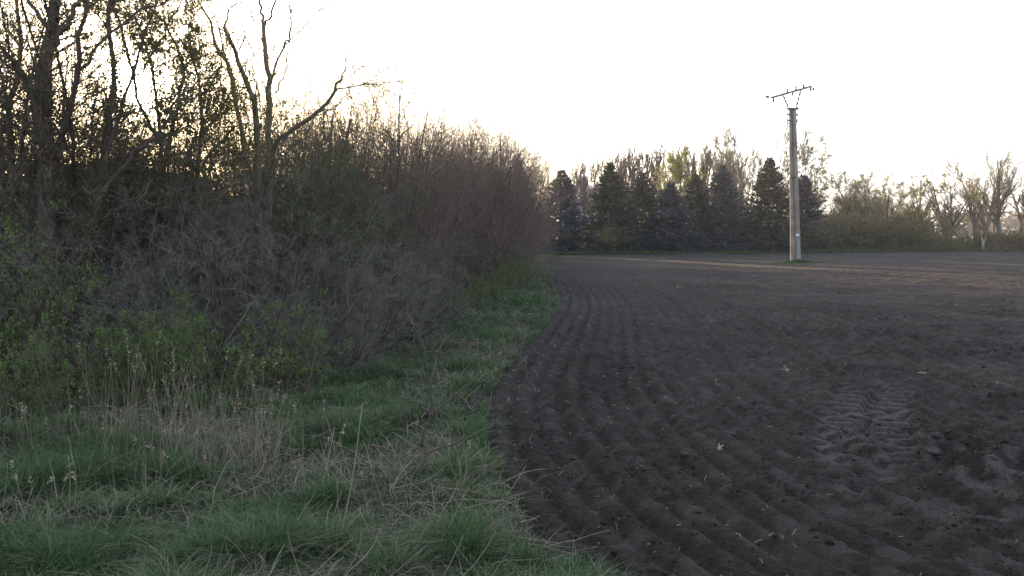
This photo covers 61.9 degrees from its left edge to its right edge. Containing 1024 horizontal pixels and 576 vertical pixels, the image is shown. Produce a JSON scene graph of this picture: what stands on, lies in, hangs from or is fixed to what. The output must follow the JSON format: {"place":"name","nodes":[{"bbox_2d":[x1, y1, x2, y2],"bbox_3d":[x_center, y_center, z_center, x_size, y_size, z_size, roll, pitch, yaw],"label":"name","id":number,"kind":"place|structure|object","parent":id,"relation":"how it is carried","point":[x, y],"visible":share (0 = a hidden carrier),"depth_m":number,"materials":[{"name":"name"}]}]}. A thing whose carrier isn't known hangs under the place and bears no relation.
{"place":"outdoors","nodes":[
{"label":"outdoors","id":0,"kind":"place"},
{"bbox_2d":[0,254,655,575],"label":"verge","id":1,"kind":"structure","parent":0,"point":[545,268],"depth_m":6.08,"materials":[{"name":"green plant"}]},
{"bbox_2d":[0,199,95,381],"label":"hedge shrub","id":2,"kind":"object","parent":1,"relation":"on","point":[10,330],"visible":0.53,"depth_m":9.00,"materials":[{"name":"green plant"}]},
{"bbox_2d":[0,218,105,397],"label":"hedge shrub","id":3,"kind":"object","parent":1,"relation":"on","point":[40,302],"visible":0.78,"depth_m":8.33,"materials":[{"name":"green plant"}]},
{"bbox_2d":[0,3,112,351],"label":"hedge shrub","id":4,"kind":"object","parent":1,"relation":"on","point":[22,127],"visible":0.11,"depth_m":10.19,"materials":[{"name":"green plant"}]},
{"bbox_2d":[0,314,125,423],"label":"hedge shrub","id":5,"kind":"object","parent":1,"relation":"on","point":[30,394],"visible":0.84,"depth_m":7.09,"materials":[{"name":"green plant"}]},
{"bbox_2d":[0,34,206,329],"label":"hedge shrub","id":6,"kind":"object","parent":1,"relation":"on","point":[81,159],"visible":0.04,"depth_m":13.33,"materials":[{"name":"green plant"}]},
{"bbox_2d":[0,0,208,348],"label":"tree","id":7,"kind":"object","parent":1,"relation":"on","point":[35,161],"visible":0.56,"depth_m":9.88,"materials":[{"name":"plant"}]},
{"bbox_2d":[4,276,220,400],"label":"hedge shrub","id":8,"kind":"object","parent":1,"relation":"on","point":[106,343],"visible":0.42,"depth_m":7.93,"materials":[{"name":"green plant"}]},
{"bbox_2d":[0,0,247,363],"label":"budding tree","id":9,"kind":"object","parent":1,"relation":"on","point":[60,140],"visible":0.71,"depth_m":10.17,"materials":[{"name":"brown plant"}]},
{"bbox_2d":[0,7,247,312],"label":"hedge shrub","id":10,"kind":"object","parent":1,"relation":"on","point":[103,86],"visible":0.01,"depth_m":16.92,"materials":[{"name":"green plant"}]},
{"bbox_2d":[1,67,248,360],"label":"hedge shrub","id":11,"kind":"object","parent":1,"relation":"on","point":[116,222],"visible":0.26,"depth_m":10.92,"materials":[{"name":"brown plant"}]},
{"bbox_2d":[0,36,250,341],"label":"hedge shrub","id":12,"kind":"object","parent":1,"relation":"on","point":[115,184],"visible":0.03,"depth_m":12.86,"materials":[{"name":"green plant"}]},
{"bbox_2d":[0,169,260,378],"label":"hedge shrub","id":13,"kind":"object","parent":1,"relation":"on","point":[116,263],"visible":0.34,"depth_m":9.92,"materials":[{"name":"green plant"}]},
{"bbox_2d":[57,307,211,409],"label":"hedge shrub","id":14,"kind":"object","parent":1,"relation":"on","point":[156,392],"visible":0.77,"depth_m":7.74,"materials":[{"name":"green plant"}]},
{"bbox_2d":[3,71,294,330],"bbox_3d":[-6.425,-1.533,14.809,4.734,4.875,5.138,1,4,21],"label":"hedge shrub","id":15,"kind":"object","parent":1,"relation":"on","point":[158,174],"visible":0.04,"depth_m":14.76,"materials":[{"name":"brown plant"}]},
{"bbox_2d":[0,160,302,392],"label":"hedge shrub","id":16,"kind":"object","parent":1,"relation":"on","point":[78,306],"visible":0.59,"depth_m":9.45,"materials":[{"name":"brown plant"}]},
{"bbox_2d":[66,275,298,403],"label":"hedge shrub","id":17,"kind":"object","parent":1,"relation":"on","point":[165,339],"visible":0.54,"depth_m":7.95,"materials":[{"name":"green plant"}]},
{"bbox_2d":[65,0,306,321],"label":"budding tree","id":18,"kind":"object","parent":1,"relation":"on","point":[216,70],"visible":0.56,"depth_m":11.69,"materials":[{"name":"brown plant"}]},
{"bbox_2d":[49,67,360,339],"bbox_3d":[-4.028,-1.002,11.892,3.968,4.059,4.330,-1,4,-12],"label":"hedge shrub","id":19,"kind":"object","parent":1,"relation":"on","point":[177,166],"visible":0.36,"depth_m":11.23,"materials":[{"name":"brown plant"}]},
{"bbox_2d":[1,201,413,394],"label":"hedge shrub","id":20,"kind":"object","parent":1,"relation":"on","point":[213,285],"visible":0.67,"depth_m":8.81,"materials":[{"name":"brown plant"}]},
{"bbox_2d":[77,55,383,333],"bbox_3d":[-4.710,-1.498,13.823,4.640,4.934,5.036,-3,5,-39],"label":"hedge shrub","id":21,"kind":"object","parent":1,"relation":"on","point":[245,127],"visible":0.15,"depth_m":13.19,"materials":[{"name":"brown plant"}]},
{"bbox_2d":[103,36,367,305],"bbox_3d":[-5.742,-2.277,18.078,5.470,6.373,5.408,0,4,1],"label":"hedge shrub","id":22,"kind":"object","parent":1,"relation":"on","point":[262,123],"visible":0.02,"depth_m":18.13,"materials":[{"name":"brown plant"}]},
{"bbox_2d":[123,287,354,400],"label":"hedge shrub","id":23,"kind":"object","parent":1,"relation":"on","point":[300,371],"visible":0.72,"depth_m":8.34,"materials":[{"name":"green plant"}]},
{"bbox_2d":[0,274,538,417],"bbox_3d":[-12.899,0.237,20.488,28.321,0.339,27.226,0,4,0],"label":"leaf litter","id":24,"kind":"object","parent":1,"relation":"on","point":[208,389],"visible":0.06,"depth_m":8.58,"materials":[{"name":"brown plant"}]},
{"bbox_2d":[0,320,582,522],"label":"dry grass","id":25,"kind":"structure","parent":1,"relation":"on","point":[258,430],"depth_m":5.86,"materials":[{"name":"plant"}]},
{"bbox_2d":[141,132,452,371],"bbox_3d":[-3.200,-0.361,11.811,3.940,3.285,4.781,-3,5,-36],"label":"hedge shrub","id":26,"kind":"object","parent":1,"relation":"on","point":[275,287],"visible":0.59,"depth_m":10.88,"materials":[{"name":"brown plant"}]},
{"bbox_2d":[209,57,386,290],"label":"hedge shrub","id":27,"kind":"object","parent":1,"relation":"on","point":[312,102],"visible":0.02,"depth_m":22.70,"materials":[{"name":"brown plant"}]},
{"bbox_2d":[160,0,442,310],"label":"tree","id":28,"kind":"object","parent":1,"relation":"on","point":[307,97],"visible":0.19,"depth_m":16.00,"materials":[{"name":"brown plant"}]},
{"bbox_2d":[0,291,610,575],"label":"lying straw","id":29,"kind":"object","parent":1,"relation":"on","point":[478,476],"visible":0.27,"depth_m":4.85,"materials":[{"name":"beige plant"}]},
{"bbox_2d":[190,275,421,385],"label":"hedge shrub","id":30,"kind":"object","parent":1,"relation":"on","point":[343,358],"visible":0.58,"depth_m":9.14,"materials":[{"name":"grey plant"}]},
{"bbox_2d":[173,62,449,334],"bbox_3d":[-3.066,-1.144,13.039,3.935,4.384,3.540,-1,4,-12],"label":"hedge shrub","id":31,"kind":"object","parent":1,"relation":"on","point":[303,199],"visible":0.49,"depth_m":12.59,"materials":[{"name":"brown plant"}]},
{"bbox_2d":[187,0,455,333],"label":"bare tree","id":32,"kind":"object","parent":1,"relation":"on","point":[270,77],"visible":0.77,"depth_m":12.34,"materials":[{"name":"brown plant"}]},
{"bbox_2d":[214,102,437,327],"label":"hedge shrub","id":33,"kind":"object","parent":1,"relation":"on","point":[375,231],"visible":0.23,"depth_m":13.82,"materials":[{"name":"brown plant"}]},
{"bbox_2d":[217,57,459,302],"bbox_3d":[-4.339,-2.021,19.468,5.754,6.298,5.445,2,4,30],"label":"hedge shrub","id":34,"kind":"object","parent":1,"relation":"on","point":[353,135],"visible":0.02,"depth_m":19.16,"materials":[{"name":"brown plant"}]},
{"bbox_2d":[185,221,510,366],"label":"hedge shrub","id":35,"kind":"object","parent":1,"relation":"on","point":[383,340],"visible":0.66,"depth_m":10.26,"materials":[{"name":"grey plant"}]},
{"bbox_2d":[272,68,436,182],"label":"hedge shrub","id":36,"kind":"object","parent":1,"relation":"on","point":[354,113],"visible":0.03,"depth_m":27.54,"materials":[{"name":"brown plant"}]},
{"bbox_2d":[290,325,433,415],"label":"fallen branch","id":37,"kind":"object","parent":1,"relation":"on","point":[306,395],"visible":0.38,"depth_m":7.26,"materials":[{"name":"brown wood"}]},
{"bbox_2d":[241,18,515,324],"bbox_3d":[-2.472,-1.899,15.309,4.546,6.376,4.842,2,4,26],"label":"hedge shrub","id":38,"kind":"object","parent":1,"relation":"on","point":[410,220],"visible":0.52,"depth_m":14.89,"materials":[{"name":"brown plant"}]},
{"bbox_2d":[284,109,508,291],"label":"hedge shrub","id":39,"kind":"object","parent":1,"relation":"on","point":[428,171],"visible":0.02,"depth_m":22.97,"materials":[{"name":"brown plant"}]},
{"bbox_2d":[277,232,520,344],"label":"hedge shrub","id":40,"kind":"object","parent":1,"relation":"on","point":[428,313],"visible":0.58,"depth_m":12.37,"materials":[{"name":"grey plant"}]},
{"bbox_2d":[293,51,518,308],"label":"hedge shrub","id":41,"kind":"object","parent":1,"relation":"on","point":[451,201],"visible":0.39,"depth_m":17.70,"materials":[{"name":"brown plant"}]},
{"bbox_2d":[332,237,499,326],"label":"hedge shrub","id":42,"kind":"object","parent":1,"relation":"on","point":[440,309],"visible":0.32,"depth_m":14.62,"materials":[{"name":"brown plant"}]},
{"bbox_2d":[339,28,536,269],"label":"hedge shrub","id":43,"kind":"object","parent":1,"relation":"on","point":[444,94],"visible":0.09,"depth_m":26.76,"materials":[{"name":"brown plant"}]},
{"bbox_2d":[390,301,495,476],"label":"fallen branch","id":44,"kind":"object","parent":1,"relation":"on","point":[425,444],"visible":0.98,"depth_m":5.15,"materials":[{"name":"brown wood"}]},
{"bbox_2d":[343,103,564,297],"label":"hedge shrub","id":45,"kind":"object","parent":1,"relation":"on","point":[472,261],"visible":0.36,"depth_m":20.87,"materials":[{"name":"brown plant"}]},
{"bbox_2d":[444,271,504,308],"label":"hedge shrub","id":46,"kind":"object","parent":1,"relation":"on","point":[475,297],"visible":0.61,"depth_m":17.81,"materials":[{"name":"green plant"}]},
{"bbox_2d":[386,81,566,289],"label":"hedge shrub","id":47,"kind":"object","parent":1,"relation":"on","point":[504,192],"visible":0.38,"depth_m":24.53,"materials":[{"name":"brown plant"}]},
{"bbox_2d":[459,258,519,299],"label":"hedge shrub","id":48,"kind":"object","parent":1,"relation":"on","point":[494,280],"visible":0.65,"depth_m":20.54,"materials":[{"name":"green plant"}]},
{"bbox_2d":[404,54,587,281],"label":"hedge shrub","id":49,"kind":"object","parent":1,"relation":"on","point":[521,184],"visible":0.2,"depth_m":28.49,"materials":[{"name":"brown plant"}]},
{"bbox_2d":[435,120,566,267],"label":"hedge shrub","id":50,"kind":"object","parent":1,"relation":"on","point":[531,187],"visible":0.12,"depth_m":39.30,"materials":[{"name":"brown plant"}]},
{"bbox_2d":[483,245,535,289],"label":"hedge shrub","id":51,"kind":"object","parent":1,"relation":"on","point":[516,279],"visible":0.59,"depth_m":23.81,"materials":[{"name":"green plant"}]},
{"bbox_2d":[435,118,585,274],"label":"hedge shrub","id":52,"kind":"object","parent":1,"relation":"on","point":[540,206],"visible":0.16,"depth_m":33.32,"materials":[{"name":"brown plant"}]},
{"bbox_2d":[459,116,573,260],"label":"hedge shrub","id":53,"kind":"object","parent":1,"relation":"on","point":[538,190],"visible":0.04,"depth_m":45.84,"materials":[{"name":"brown plant"}]},
{"bbox_2d":[485,251,551,283],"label":"hedge shrub","id":54,"kind":"object","parent":1,"relation":"on","point":[533,270],"visible":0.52,"depth_m":27.39,"materials":[{"name":"green plant"}]},
{"bbox_2d":[490,133,585,258],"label":"hedge shrub","id":55,"kind":"object","parent":1,"relation":"on","point":[544,204],"visible":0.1,"depth_m":52.93,"materials":[{"name":"brown plant"}]},
{"bbox_2d":[525,179,574,255],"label":"hedge shrub","id":56,"kind":"object","parent":1,"relation":"on","point":[557,198],"visible":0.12,"depth_m":59.26,"materials":[{"name":"brown plant"}]},
{"bbox_2d":[0,0,1023,232],"label":"sky","id":57,"kind":"structure","parent":0,"point":[899,85],"materials":[{"name":"white"}]},
{"bbox_2d":[463,251,1023,575],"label":"field","id":58,"kind":"structure","parent":0,"point":[935,295],"depth_m":7.69,"materials":[{"name":"soil"}]},
{"bbox_2d":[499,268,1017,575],"bbox_3d":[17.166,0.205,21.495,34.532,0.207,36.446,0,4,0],"label":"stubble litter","id":59,"kind":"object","parent":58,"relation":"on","point":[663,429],"visible":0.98,"depth_m":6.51,"materials":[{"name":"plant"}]},
{"bbox_2d":[503,269,1023,575],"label":"soil clods","id":60,"kind":"object","parent":58,"relation":"on","point":[828,541],"visible":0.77,"depth_m":5.57,"materials":[{"name":"brown soil"}]},
{"bbox_2d":[765,84,814,260],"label":"utility pole","id":61,"kind":"object","parent":58,"relation":"on","point":[795,251],"visible":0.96,"depth_m":47.66,"materials":[{"name":"concrete"}]},
{"bbox_2d":[660,420,1023,527],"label":"turned clods","id":62,"kind":"object","parent":58,"relation":"on","point":[934,450],"visible":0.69,"depth_m":6.18,"materials":[{"name":"brown soil"}]},
{"bbox_3d":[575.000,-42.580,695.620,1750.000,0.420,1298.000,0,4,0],"label":"meadow","id":63,"kind":"structure","parent":0,"visible":0},
{"bbox_2d":[537,166,609,252],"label":"spruce tree","id":64,"kind":"object","parent":63,"relation":"on","point":[575,212],"visible":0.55,"depth_m":68.73,"materials":[{"name":"green plant"}]},
{"bbox_2d":[559,168,589,246],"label":"bare poplar","id":65,"kind":"object","parent":63,"relation":"on","point":[586,200],"visible":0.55,"depth_m":101.62,"materials":[{"name":"brown plant"}]},
{"bbox_2d":[551,226,616,251],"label":"undergrowth bush","id":66,"kind":"object","parent":63,"relation":"on","point":[603,239],"visible":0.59,"depth_m":67.34,"materials":[{"name":"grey plant"}]},
{"bbox_2d":[570,153,599,234],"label":"bare poplar","id":67,"kind":"object","parent":63,"relation":"on","point":[595,175],"visible":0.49,"depth_m":105.09,"materials":[{"name":"brown plant"}]},
{"bbox_2d":[573,151,610,231],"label":"bare poplar","id":68,"kind":"object","parent":63,"relation":"on","point":[588,201],"visible":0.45,"depth_m":102.97,"materials":[{"name":"brown plant"}]},
{"bbox_2d":[576,224,632,251],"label":"undergrowth bush","id":69,"kind":"object","parent":63,"relation":"on","point":[618,235],"visible":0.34,"depth_m":68.50,"materials":[{"name":"green plant"}]},
{"bbox_2d":[566,162,662,252],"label":"spruce tree","id":70,"kind":"object","parent":63,"relation":"on","point":[616,195],"visible":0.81,"depth_m":69.78,"materials":[{"name":"green plant"}]},
{"bbox_2d":[616,144,653,213],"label":"bare poplar","id":71,"kind":"object","parent":63,"relation":"on","point":[634,168],"visible":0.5,"depth_m":100.22,"materials":[{"name":"brown plant"}]},
{"bbox_2d":[612,169,686,251],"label":"spruce tree","id":72,"kind":"object","parent":63,"relation":"on","point":[641,191],"visible":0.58,"depth_m":71.54,"materials":[{"name":"green plant"}]},
{"bbox_2d":[636,182,710,253],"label":"spruce tree","id":73,"kind":"object","parent":63,"relation":"on","point":[679,214],"visible":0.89,"depth_m":70.43,"materials":[{"name":"green plant"}]},
{"bbox_2d":[651,145,706,233],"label":"green tree","id":74,"kind":"object","parent":63,"relation":"on","point":[678,174],"visible":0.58,"depth_m":82.75,"materials":[{"name":"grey plant"}]},
{"bbox_2d":[675,138,698,230],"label":"bare poplar","id":75,"kind":"object","parent":63,"relation":"on","point":[688,164],"visible":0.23,"depth_m":99.28,"materials":[{"name":"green plant"}]},
{"bbox_2d":[671,173,728,250],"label":"spruce tree","id":76,"kind":"object","parent":63,"relation":"on","point":[694,190],"visible":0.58,"depth_m":72.88,"materials":[{"name":"green plant"}]},
{"bbox_2d":[685,144,719,225],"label":"bare poplar","id":77,"kind":"object","parent":63,"relation":"on","point":[707,171],"visible":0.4,"depth_m":100.42,"materials":[{"name":"brown plant"}]},
{"bbox_2d":[682,164,772,251],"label":"spruce tree","id":78,"kind":"object","parent":63,"relation":"on","point":[723,182],"visible":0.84,"depth_m":72.41,"materials":[{"name":"green plant"}]},
{"bbox_2d":[707,135,764,234],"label":"bare tree","id":79,"kind":"object","parent":63,"relation":"on","point":[728,164],"visible":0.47,"depth_m":92.67,"materials":[{"name":"brown plant"}]},
{"bbox_2d":[702,111,819,223],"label":"tree","id":80,"kind":"object","parent":63,"relation":"on","point":[734,151],"visible":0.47,"depth_m":95.68,"materials":[{"name":"green plant"}]},
{"bbox_2d":[724,155,819,252],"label":"spruce tree","id":81,"kind":"object","parent":63,"relation":"on","point":[768,180],"visible":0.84,"depth_m":72.53,"materials":[{"name":"green plant"}]},
{"bbox_2d":[538,247,1023,254],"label":"grass","id":82,"kind":"structure","parent":63,"relation":"on","point":[869,250],"depth_m":71.97,"materials":[{"name":"green plant"}]},
{"bbox_2d":[556,210,1023,237],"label":"distant wood","id":83,"kind":"object","parent":63,"relation":"on","point":[1011,221],"visible":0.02,"depth_m":313.17,"materials":[{"name":"brown plant"}]},
{"bbox_2d":[776,127,835,219],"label":"willow tree","id":84,"kind":"object","parent":63,"relation":"on","point":[814,180],"visible":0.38,"depth_m":94.48,"materials":[{"name":"green plant"}]},
{"bbox_2d":[775,172,853,250],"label":"spruce tree","id":85,"kind":"object","parent":63,"relation":"on","point":[805,184],"visible":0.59,"depth_m":75.34,"materials":[{"name":"green plant"}]},
{"bbox_2d":[773,164,889,228],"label":"leafing tree","id":86,"kind":"object","parent":63,"relation":"on","point":[847,200],"visible":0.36,"depth_m":83.05,"materials":[{"name":"green plant"}]},
{"bbox_2d":[806,220,864,249],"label":"undergrowth bush","id":87,"kind":"object","parent":63,"relation":"on","point":[824,238],"visible":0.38,"depth_m":75.00,"materials":[{"name":"green plant"}]},
{"bbox_2d":[799,205,907,249],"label":"undergrowth bush","id":88,"kind":"object","parent":63,"relation":"on","point":[850,232],"visible":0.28,"depth_m":75.44,"materials":[{"name":"green plant"}]},
{"bbox_2d":[818,165,900,218],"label":"leafing tree","id":89,"kind":"object","parent":63,"relation":"on","point":[831,182],"visible":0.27,"depth_m":85.68,"materials":[{"name":"green plant"}]},
{"bbox_2d":[816,212,903,249],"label":"undergrowth bush","id":90,"kind":"object","parent":63,"relation":"on","point":[837,220],"visible":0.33,"depth_m":76.56,"materials":[{"name":"green plant"}]},
{"bbox_2d":[831,171,913,231],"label":"leafing tree","id":91,"kind":"object","parent":63,"relation":"on","point":[891,209],"visible":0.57,"depth_m":81.93,"materials":[{"name":"green plant"}]},
{"bbox_2d":[835,180,910,230],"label":"leafing tree","id":92,"kind":"object","parent":63,"relation":"on","point":[902,189],"visible":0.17,"depth_m":90.89,"materials":[{"name":"green plant"}]},
{"bbox_2d":[828,206,926,249],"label":"undergrowth bush","id":93,"kind":"object","parent":63,"relation":"on","point":[901,227],"visible":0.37,"depth_m":75.60,"materials":[{"name":"green plant"}]},
{"bbox_2d":[847,214,925,248],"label":"undergrowth bush","id":94,"kind":"object","parent":63,"relation":"on","point":[887,232],"visible":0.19,"depth_m":75.89,"materials":[{"name":"green plant"}]},
{"bbox_2d":[843,213,933,250],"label":"undergrowth bush","id":95,"kind":"object","parent":63,"relation":"on","point":[917,242],"visible":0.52,"depth_m":75.71,"materials":[{"name":"green plant"}]},
{"bbox_2d":[860,211,948,249],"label":"undergrowth bush","id":96,"kind":"object","parent":63,"relation":"on","point":[942,221],"visible":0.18,"depth_m":78.08,"materials":[{"name":"green plant"}]},
{"bbox_2d":[858,172,955,225],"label":"leafing tree","id":97,"kind":"object","parent":63,"relation":"on","point":[919,198],"visible":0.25,"depth_m":89.97,"materials":[{"name":"green plant"}]},
{"bbox_2d":[872,221,942,250],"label":"undergrowth bush","id":98,"kind":"object","parent":63,"relation":"on","point":[934,228],"visible":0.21,"depth_m":76.65,"materials":[{"name":"green plant"}]},
{"bbox_2d":[916,226,958,249],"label":"undergrowth bush","id":99,"kind":"object","parent":63,"relation":"on","point":[932,245],"visible":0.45,"depth_m":76.62,"materials":[{"name":"green plant"}]},
{"bbox_2d":[917,164,971,245],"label":"bare tree","id":100,"kind":"object","parent":63,"relation":"on","point":[945,205],"visible":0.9,"depth_m":81.26,"materials":[{"name":"brown plant"}]},
{"bbox_2d":[891,173,998,243],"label":"leafing tree","id":101,"kind":"object","parent":63,"relation":"on","point":[912,193],"visible":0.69,"depth_m":80.92,"materials":[{"name":"green plant"}]},
{"bbox_2d":[934,143,1020,246],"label":"bare tree","id":102,"kind":"object","parent":63,"relation":"on","point":[974,218],"visible":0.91,"depth_m":80.42,"materials":[{"name":"brown plant"}]},
{"bbox_2d":[942,154,1022,245],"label":"bare tree","id":103,"kind":"object","parent":63,"relation":"on","point":[982,218],"visible":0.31,"depth_m":91.98,"materials":[{"name":"brown plant"}]},
{"bbox_2d":[951,228,1023,249],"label":"undergrowth bush","id":104,"kind":"object","parent":63,"relation":"on","point":[1017,238],"visible":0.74,"depth_m":78.69,"materials":[{"name":"green plant"}]},
{"bbox_2d":[973,150,1023,248],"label":"bare tree","id":105,"kind":"object","parent":63,"relation":"on","point":[998,215],"visible":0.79,"depth_m":80.31,"materials":[{"name":"brown plant"}]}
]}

